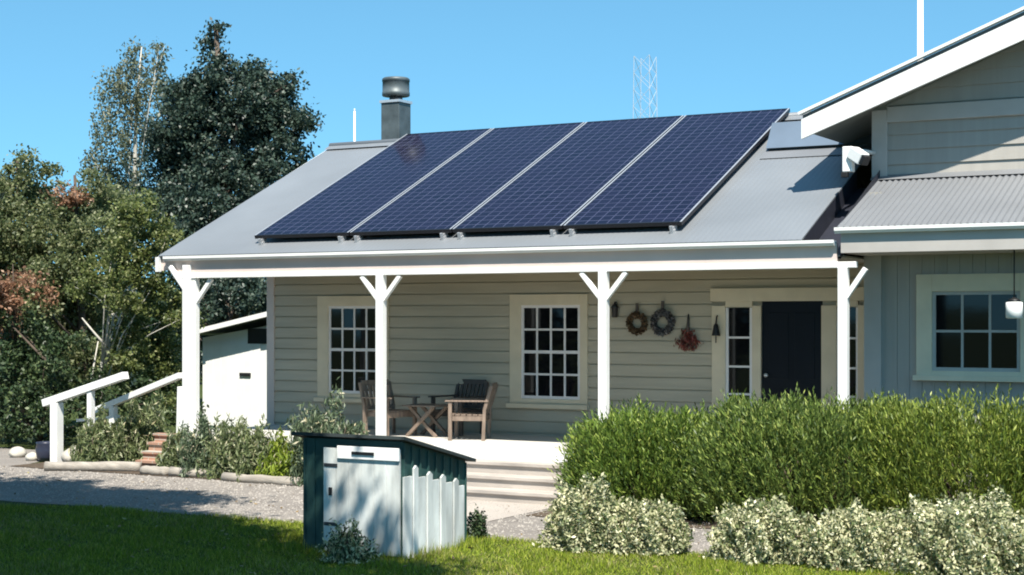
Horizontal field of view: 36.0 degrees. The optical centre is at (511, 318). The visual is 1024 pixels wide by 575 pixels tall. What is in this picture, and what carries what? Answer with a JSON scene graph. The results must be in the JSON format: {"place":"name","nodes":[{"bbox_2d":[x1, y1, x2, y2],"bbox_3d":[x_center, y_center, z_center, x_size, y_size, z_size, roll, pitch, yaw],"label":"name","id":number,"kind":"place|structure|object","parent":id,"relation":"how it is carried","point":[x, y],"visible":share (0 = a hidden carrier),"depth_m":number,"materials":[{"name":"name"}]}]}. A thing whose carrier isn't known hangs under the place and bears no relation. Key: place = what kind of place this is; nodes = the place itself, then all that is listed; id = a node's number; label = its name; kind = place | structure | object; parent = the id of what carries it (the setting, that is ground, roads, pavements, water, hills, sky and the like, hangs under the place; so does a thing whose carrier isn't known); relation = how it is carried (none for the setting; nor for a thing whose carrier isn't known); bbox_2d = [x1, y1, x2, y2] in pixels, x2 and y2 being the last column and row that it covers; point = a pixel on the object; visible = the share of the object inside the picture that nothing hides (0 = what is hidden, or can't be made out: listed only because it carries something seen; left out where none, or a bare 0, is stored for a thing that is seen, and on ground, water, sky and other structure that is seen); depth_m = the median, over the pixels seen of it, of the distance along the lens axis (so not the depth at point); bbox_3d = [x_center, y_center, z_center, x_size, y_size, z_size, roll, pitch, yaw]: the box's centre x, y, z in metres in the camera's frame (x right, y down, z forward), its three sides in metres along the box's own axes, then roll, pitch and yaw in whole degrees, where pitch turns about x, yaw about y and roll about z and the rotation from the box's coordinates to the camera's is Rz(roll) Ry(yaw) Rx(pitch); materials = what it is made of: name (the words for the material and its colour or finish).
{"place":"outdoors","nodes":[
{"label":"outdoors","id":0,"kind":"place"},
{"bbox_2d":[13,462,219,479],"bbox_3d":[-4.038,2.312,23.362,8.050,0.001,1.517,0,0,29],"label":"garden bed","id":1,"kind":"object","parent":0,"point":[37,465],"visible":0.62,"depth_m":23.82,"materials":[{"name":"soil"}]},
{"bbox_2d":[61,445,75,461],"bbox_3d":[-6.953,2.205,25.149,0.454,0.367,0.452,0,0,-18],"label":"garden rock","id":2,"kind":"object","parent":1,"relation":"on","point":[65,456],"visible":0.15,"depth_m":24.98,"materials":[{"name":"white stone"}]},
{"bbox_2d":[41,372,128,461],"bbox_3d":[-6.795,1.575,25.079,1.765,1.478,0.150,0,0,29],"label":"handrail","id":3,"kind":"object","parent":1,"relation":"on","point":[54,403],"visible":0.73,"depth_m":25.27,"materials":[{"name":"white paint"}]},
{"bbox_2d":[44,461,141,470],"bbox_3d":[-6.366,2.256,23.965,1.490,0.180,0.196,0,0,5],"label":"edging log","id":4,"kind":"object","parent":1,"relation":"on","point":[97,466],"visible":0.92,"depth_m":23.90,"materials":[{"name":"beige wood"}]},
{"bbox_2d":[68,416,124,461],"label":"garden plant","id":5,"kind":"object","parent":1,"relation":"on","point":[90,452],"visible":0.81,"depth_m":24.37,"materials":[{"name":"green plant"}]},
{"bbox_2d":[76,402,127,460],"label":"garden plant","id":6,"kind":"object","parent":1,"relation":"on","point":[118,432],"visible":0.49,"depth_m":24.58,"materials":[{"name":"green plant"}]},
{"bbox_2d":[139,465,169,475],"bbox_3d":[-5.274,2.264,23.366,0.535,0.162,0.181,0,0,29],"label":"edging log","id":7,"kind":"object","parent":1,"relation":"on","point":[153,470],"visible":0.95,"depth_m":23.29,"materials":[{"name":"beige wood"}]},
{"bbox_2d":[135,433,175,465],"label":"brick steps","id":8,"kind":"structure","parent":1,"relation":"on","point":[151,453],"depth_m":24.53,"materials":[{"name":"brick"}]},
{"bbox_2d":[155,424,186,466],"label":"garden plant","id":9,"kind":"object","parent":1,"relation":"on","point":[167,457],"visible":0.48,"depth_m":23.40,"materials":[{"name":"green plant"}]},
{"bbox_2d":[168,467,217,477],"bbox_3d":[-4.612,2.260,23.026,0.868,0.170,0.193,0,0,21],"label":"edging log","id":10,"kind":"object","parent":1,"relation":"on","point":[174,471],"visible":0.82,"depth_m":23.01,"materials":[{"name":"beige wood"}]},
{"bbox_2d":[174,409,230,477],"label":"garden plant","id":11,"kind":"object","parent":1,"relation":"on","point":[192,447],"visible":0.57,"depth_m":23.05,"materials":[{"name":"green plant"}]},
{"bbox_2d":[195,412,253,479],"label":"garden plant","id":12,"kind":"object","parent":1,"relation":"on","point":[220,459],"visible":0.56,"depth_m":22.77,"materials":[{"name":"green plant"}]},
{"bbox_2d":[227,413,285,481],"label":"garden plant","id":13,"kind":"object","parent":1,"relation":"on","point":[248,464],"visible":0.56,"depth_m":22.50,"materials":[{"name":"green plant"}]},
{"bbox_2d":[253,425,302,476],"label":"garden plant","id":14,"kind":"object","parent":1,"relation":"on","point":[275,464],"visible":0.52,"depth_m":22.24,"materials":[{"name":"green plant"}]},
{"bbox_2d":[286,404,324,480],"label":"garden plant","id":15,"kind":"object","parent":1,"relation":"on","point":[294,456],"visible":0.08,"depth_m":22.12,"materials":[{"name":"green plant"}]},
{"bbox_2d":[284,377,368,486],"bbox_3d":[-2.531,1.575,22.035,1.423,1.562,1.279,0,0,29],"label":"garden plant","id":16,"kind":"object","parent":1,"relation":"on","point":[332,424],"visible":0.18,"depth_m":21.90,"materials":[{"name":"green plant"}]},
{"bbox_2d":[200,312,266,429],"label":"garden shed","id":17,"kind":"structure","parent":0,"point":[235,368],"depth_m":32.43,"materials":[{"name":"white paint"}]},
{"bbox_2d":[206,344,260,426],"bbox_3d":[-5.753,1.373,32.475,1.426,1.701,0.056,0,0,29],"label":"door","id":18,"kind":"structure","parent":17,"relation":"in","point":[233,371],"depth_m":32.47,"materials":[{"name":"white paint"}]},
{"bbox_2d":[0,448,712,553],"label":"gravel drive","id":19,"kind":"structure","parent":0,"point":[7,460],"depth_m":20.66,"materials":[{"name":"grey gravel"}]},
{"bbox_2d":[8,446,26,457],"bbox_3d":[-8.262,2.249,26.379,0.293,0.224,0.287,0,0,29],"label":"garden rock","id":20,"kind":"object","parent":19,"relation":"on","point":[17,452],"visible":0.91,"depth_m":26.28,"materials":[{"name":"white stone"}]},
{"bbox_2d":[25,452,37,460],"bbox_3d":[-7.836,2.264,25.763,0.222,0.176,0.221,0,0,-26],"label":"garden rock","id":21,"kind":"object","parent":19,"relation":"on","point":[30,456],"visible":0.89,"depth_m":25.67,"materials":[{"name":"white stone"}]},
{"bbox_2d":[221,472,300,485],"bbox_3d":[-3.529,2.268,22.168,1.359,0.151,0.179,0,0,31],"label":"edging log","id":22,"kind":"object","parent":19,"relation":"on","point":[257,479],"visible":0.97,"depth_m":22.12,"materials":[{"name":"beige wood"}]},
{"bbox_2d":[0,466,880,574],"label":"fallen leaves","id":23,"kind":"object","parent":19,"relation":"on","point":[837,568],"visible":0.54,"depth_m":16.33,"materials":[{"name":"brown plant"}]},
{"bbox_2d":[703,491,817,565],"bbox_3d":[2.423,1.996,15.209,1.229,0.676,1.130,0,0,-12],"label":"variegated shrub","id":24,"kind":"object","parent":19,"relation":"on","point":[751,533],"visible":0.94,"depth_m":14.97,"materials":[{"name":"green plant"}]},
{"bbox_2d":[797,496,918,571],"bbox_3d":[3.237,1.998,14.806,1.151,0.672,1.087,0,0,-17],"label":"variegated shrub","id":25,"kind":"object","parent":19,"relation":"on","point":[844,538],"visible":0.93,"depth_m":14.58,"materials":[{"name":"green plant"}]},
{"bbox_2d":[869,485,1023,574],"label":"variegated shrub","id":26,"kind":"object","parent":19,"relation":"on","point":[961,537],"visible":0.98,"depth_m":14.10,"materials":[{"name":"green plant"}]},
{"bbox_2d":[997,516,1023,574],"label":"variegated shrub","id":27,"kind":"object","parent":19,"relation":"on","point":[1020,571],"visible":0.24,"depth_m":14.02,"materials":[{"name":"green plant"}]},
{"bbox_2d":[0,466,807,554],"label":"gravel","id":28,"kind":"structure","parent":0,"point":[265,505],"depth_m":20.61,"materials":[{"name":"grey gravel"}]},
{"bbox_2d":[0,379,944,574],"bbox_3d":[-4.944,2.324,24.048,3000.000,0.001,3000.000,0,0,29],"label":"ground","id":29,"kind":"structure","parent":0,"point":[25,444],"depth_m":16.07,"materials":[{"name":"green plant"}]},
{"bbox_2d":[0,264,64,440],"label":"russet shrub","id":30,"kind":"object","parent":29,"relation":"on","point":[10,301],"visible":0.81,"depth_m":29.43,"materials":[{"name":"brown plant"}]},
{"bbox_2d":[0,143,74,432],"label":"olive tree","id":31,"kind":"object","parent":29,"relation":"on","point":[23,232],"visible":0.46,"depth_m":31.55,"materials":[{"name":"green plant"}]},
{"bbox_2d":[35,441,49,461],"bbox_3d":[-7.563,2.164,25.602,0.340,0.320,0.340,0,0,29],"label":"garden pot","id":32,"kind":"object","parent":29,"relation":"on","point":[42,449],"visible":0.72,"depth_m":25.46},
{"bbox_2d":[0,160,151,424],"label":"russet tree","id":33,"kind":"object","parent":29,"relation":"on","point":[81,219],"visible":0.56,"depth_m":30.78,"materials":[{"name":"green plant"}]},
{"bbox_2d":[0,268,202,382],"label":"treeline","id":34,"kind":"object","parent":29,"relation":"on","point":[155,320],"visible":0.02,"depth_m":57.26,"materials":[{"name":"green plant"}]},
{"bbox_2d":[0,302,208,445],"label":"dark shrub","id":35,"kind":"object","parent":29,"relation":"on","point":[23,393],"visible":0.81,"depth_m":28.32,"materials":[{"name":"green plant"}]},
{"bbox_2d":[76,35,174,386],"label":"birch tree","id":36,"kind":"object","parent":29,"relation":"on","point":[119,89],"visible":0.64,"depth_m":44.74,"materials":[{"name":"green plant"}]},
{"bbox_2d":[55,186,208,423],"bbox_3d":[-6.856,-0.128,28.599,3.436,4.512,2.241,0,0,29],"label":"yellow green tree","id":37,"kind":"object","parent":29,"relation":"on","point":[124,272],"visible":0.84,"depth_m":28.23,"materials":[{"name":"green plant"}]},
{"bbox_2d":[117,385,174,461],"bbox_3d":[-5.954,1.710,25.336,1.316,1.288,1.080,0,0,29],"label":"garden plant","id":38,"kind":"object","parent":29,"relation":"on","point":[141,429],"visible":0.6,"depth_m":25.19,"materials":[{"name":"green plant"}]},
{"bbox_2d":[158,277,266,384],"bbox_3d":[-6.905,-0.027,37.830,3.984,4.720,2.477,0,0,29],"label":"shade tree","id":39,"kind":"object","parent":29,"relation":"on","point":[241,289],"visible":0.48,"depth_m":37.32,"materials":[{"name":"green plant"}]},
{"bbox_2d":[125,17,325,359],"bbox_3d":[-7.250,-2.664,40.086,5.040,9.978,4.191,0,0,-12],"label":"evergreen tree","id":40,"kind":"object","parent":29,"relation":"on","point":[256,107],"visible":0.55,"depth_m":39.55,"materials":[{"name":"green plant"}]},
{"bbox_2d":[313,515,380,563],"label":"garden plant","id":41,"kind":"object","parent":29,"relation":"on","point":[347,546],"visible":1,"depth_m":14.96,"materials":[{"name":"green plant"}]},
{"bbox_2d":[291,432,475,558],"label":"shed","id":42,"kind":"structure","parent":29,"relation":"on","point":[357,477],"depth_m":15.44,"materials":[{"name":"green paint"}]},
{"bbox_2d":[324,446,400,556],"bbox_3d":[-1.472,1.771,15.370,0.902,1.045,0.062,0,0,29],"label":"door","id":43,"kind":"structure","parent":42,"relation":"in","point":[363,483],"depth_m":15.34,"materials":[{"name":"white paint"}]},
{"bbox_2d":[403,465,463,558],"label":"shed side wall","id":44,"kind":"structure","parent":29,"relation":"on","point":[420,511],"depth_m":15.48,"materials":[{"name":"white paint"}]},
{"bbox_2d":[467,503,488,537],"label":"garden plant","id":45,"kind":"object","parent":29,"relation":"on","point":[476,525],"visible":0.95,"depth_m":16.61,"materials":[{"name":"green plant"}]},
{"bbox_2d":[532,472,636,552],"bbox_3d":[0.794,1.929,15.921,1.214,0.805,1.010,0,0,29],"label":"variegated shrub","id":46,"kind":"object","parent":29,"relation":"on","point":[575,519],"visible":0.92,"depth_m":15.68,"materials":[{"name":"green plant"}]},
{"bbox_2d":[633,54,656,117],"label":"lattice mast","id":47,"kind":"object","parent":29,"relation":"on","point":[634,91],"visible":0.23,"depth_m":159.63,"materials":[{"name":"metal"}]},
{"bbox_2d":[596,493,694,555],"bbox_3d":[1.310,2.043,15.713,0.937,0.580,0.985,0,0,-34],"label":"variegated shrub","id":48,"kind":"object","parent":29,"relation":"on","point":[653,528],"visible":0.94,"depth_m":15.48,"materials":[{"name":"green plant"}]},
{"bbox_2d":[467,500,550,521],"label":"concrete path","id":49,"kind":"structure","parent":0,"point":[494,508],"depth_m":19.20,"materials":[{"name":"beige concrete"}]},
{"bbox_2d":[465,458,566,504],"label":"deck steps","id":50,"kind":"structure","parent":49,"relation":"on","point":[490,477],"depth_m":20.18,"materials":[{"name":"white wood"}]},
{"bbox_2d":[0,0,1023,285],"label":"sky","id":51,"kind":"structure","parent":0,"point":[468,64],"materials":[{"name":"blue"}]},
{"bbox_2d":[155,6,1023,509],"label":"house","id":52,"kind":"structure","parent":0,"point":[787,254],"depth_m":21.39,"materials":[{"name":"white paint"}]},
{"bbox_2d":[76,373,181,435],"bbox_3d":[-5.872,1.402,24.670,2.896,1.146,0.381,0,0,43],"label":"handrail","id":53,"kind":"object","parent":52,"relation":"attached to","point":[111,406],"visible":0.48,"depth_m":24.60,"materials":[{"name":"white paint"}]},
{"bbox_2d":[314,296,389,402],"bbox_3d":[-2.516,0.484,24.872,1.420,1.680,0.130,0,0,29],"label":"window","id":54,"kind":"structure","parent":52,"relation":"in","point":[345,324],"depth_m":24.96,"materials":[{"name":"paint"}]},
{"bbox_2d":[353,109,355,140],"bbox_3d":[-3.793,-1.364,38.000,0.110,7.375,0.110,0,0,29],"label":"white pole","id":55,"kind":"object","parent":52,"relation":"on","point":[354,137],"visible":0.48,"depth_m":37.98,"materials":[{"name":"metal"}]},
{"bbox_2d":[255,128,491,244],"bbox_3d":[-2.068,-2.123,24.745,1.687,0.129,4.669,0,25,29],"label":"solar panel","id":56,"kind":"object","parent":52,"relation":"on","point":[343,207],"visible":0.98,"depth_m":24.46,"materials":[{"name":"glass"}]},
{"bbox_2d":[358,379,419,435],"bbox_3d":[-1.826,1.321,23.353,0.684,0.806,0.635,0,0,44],"label":"armchair","id":57,"kind":"object","parent":52,"relation":"on","point":[393,413],"visible":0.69,"depth_m":23.34,"materials":[{"name":"brown wood"}]},
{"bbox_2d":[402,403,453,436],"bbox_3d":[-1.234,1.502,23.124,0.560,0.476,0.535,0,0,29],"label":"side table","id":58,"kind":"object","parent":52,"relation":"on","point":[423,406],"visible":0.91,"depth_m":23.04,"materials":[{"name":"brown wood"}]},
{"bbox_2d":[428,379,488,435],"bbox_3d":[-0.790,1.321,23.552,0.635,0.806,0.684,0,0,39],"label":"armchair","id":59,"kind":"object","parent":52,"relation":"on","point":[477,384],"visible":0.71,"depth_m":23.62,"materials":[{"name":"brown wood"}]},
{"bbox_2d":[350,122,584,242],"bbox_3d":[-0.571,-2.123,23.911,1.687,0.129,4.669,0,25,29],"label":"solar panel","id":60,"kind":"object","parent":52,"relation":"on","point":[445,199],"visible":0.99,"depth_m":23.62,"materials":[{"name":"glass"}]},
{"bbox_2d":[445,382,497,440],"bbox_3d":[-0.571,1.321,22.488,0.684,0.806,0.635,0,0,7],"label":"armchair","id":61,"kind":"object","parent":52,"relation":"on","point":[456,416],"visible":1,"depth_m":22.25,"materials":[{"name":"brown wood"}]},
{"bbox_2d":[506,294,588,409],"bbox_3d":[0.529,0.484,23.177,1.350,1.680,0.130,0,0,29],"label":"window","id":62,"kind":"structure","parent":52,"relation":"in","point":[549,340],"depth_m":23.18,"materials":[{"name":"paint"}]},
{"bbox_2d":[452,115,683,239],"bbox_3d":[0.925,-2.123,23.078,1.687,0.129,4.669,0,25,29],"label":"solar panel","id":63,"kind":"object","parent":52,"relation":"on","point":[555,189],"visible":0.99,"depth_m":22.78,"materials":[{"name":"glass"}]},
{"bbox_2d":[611,301,618,317],"bbox_3d":[1.476,-0.128,22.616,0.124,0.230,0.120,0,0,-38],"label":"wall lantern","id":64,"kind":"object","parent":52,"relation":"attached to","point":[614,307],"depth_m":22.58,"materials":[{"name":"black metal"}]},
{"bbox_2d":[626,303,647,335],"bbox_3d":[1.778,0.021,22.457,0.362,0.472,0.119,0,0,29],"label":"wreath","id":65,"kind":"object","parent":52,"relation":"attached to","point":[635,315],"visible":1,"depth_m":22.45,"materials":[{"name":"brown plant"}]},
{"bbox_2d":[650,301,675,336],"bbox_3d":[2.127,0.012,22.262,0.397,0.519,0.124,0,0,29],"label":"wreath","id":66,"kind":"object","parent":52,"relation":"attached to","point":[667,315],"visible":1,"depth_m":22.25,"materials":[{"name":"grey plant"}]},
{"bbox_2d":[563,108,789,235],"bbox_3d":[2.422,-2.123,22.244,1.687,0.129,4.669,0,25,29],"label":"solar panel","id":67,"kind":"object","parent":52,"relation":"on","point":[679,172],"visible":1,"depth_m":21.93,"materials":[{"name":"glass"}]},
{"bbox_2d":[675,314,703,351],"bbox_3d":[2.467,0.207,22.087,0.441,0.536,0.204,0,0,29],"label":"hanging bunch","id":68,"kind":"object","parent":52,"relation":"hanging from","point":[692,343],"visible":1,"depth_m":22.07,"materials":[{"name":"red plant"}]},
{"bbox_2d":[712,315,719,342],"bbox_3d":[2.825,0.144,21.833,0.120,0.389,0.124,0,0,29],"label":"door bell","id":69,"kind":"object","parent":52,"relation":"attached to","point":[715,332],"depth_m":21.80,"materials":[{"name":"black metal"}]},
{"bbox_2d":[762,301,821,411],"bbox_3d":[3.782,0.736,21.373,0.850,1.935,0.115,0,0,29],"label":"door","id":70,"kind":"structure","parent":52,"relation":"in","point":[791,330],"depth_m":21.40,"materials":[{"name":"wood"}]},
{"bbox_2d":[841,146,875,177],"bbox_3d":[4.436,-1.964,19.941,0.388,0.385,0.818,0,0,29],"label":"security light","id":71,"kind":"object","parent":52,"relation":"attached to","point":[851,156],"visible":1,"depth_m":19.74,"materials":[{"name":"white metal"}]},
{"bbox_2d":[917,0,923,60],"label":"white pole","id":72,"kind":"object","parent":52,"relation":"on","point":[920,41],"depth_m":29.95,"materials":[{"name":"metal"}]},
{"bbox_2d":[913,273,1023,381],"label":"window","id":73,"kind":"structure","parent":52,"relation":"in","point":[964,332],"depth_m":18.94,"materials":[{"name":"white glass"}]},
{"bbox_2d":[1006,250,1022,318],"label":"hanging lantern","id":74,"kind":"object","parent":52,"relation":"hanging from","point":[1014,307],"visible":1,"depth_m":17.83,"materials":[{"name":"white glass"}]},
{"bbox_2d":[526,504,827,527],"bbox_3d":[4.729,2.312,17.627,8.850,0.001,3.008,0,0,29],"label":"hedge bed","id":75,"kind":"object","parent":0,"point":[692,523],"visible":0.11,"depth_m":18.04,"materials":[{"name":"soil"}]},
{"bbox_2d":[547,393,759,521],"bbox_3d":[1.761,1.605,18.940,2.640,1.461,2.199,0,0,29],"label":"hedge bush","id":76,"kind":"object","parent":75,"relation":"on","point":[614,447],"visible":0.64,"depth_m":18.42,"materials":[{"name":"green plant"}]},
{"bbox_2d":[649,382,970,532],"bbox_3d":[3.429,1.538,17.912,3.560,1.598,2.538,0,0,29],"label":"hedge bush","id":77,"kind":"object","parent":75,"relation":"on","point":[769,446],"visible":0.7,"depth_m":17.49,"materials":[{"name":"green plant"}]},
{"bbox_2d":[823,454,874,522],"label":"bush","id":78,"kind":"object","parent":75,"relation":"on","point":[844,489],"visible":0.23,"depth_m":16.91,"materials":[{"name":"green plant"}]},
{"bbox_2d":[809,383,1023,535],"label":"hedge bush","id":79,"kind":"object","parent":75,"relation":"on","point":[998,456],"visible":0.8,"depth_m":16.59,"materials":[{"name":"green plant"}]}
]}

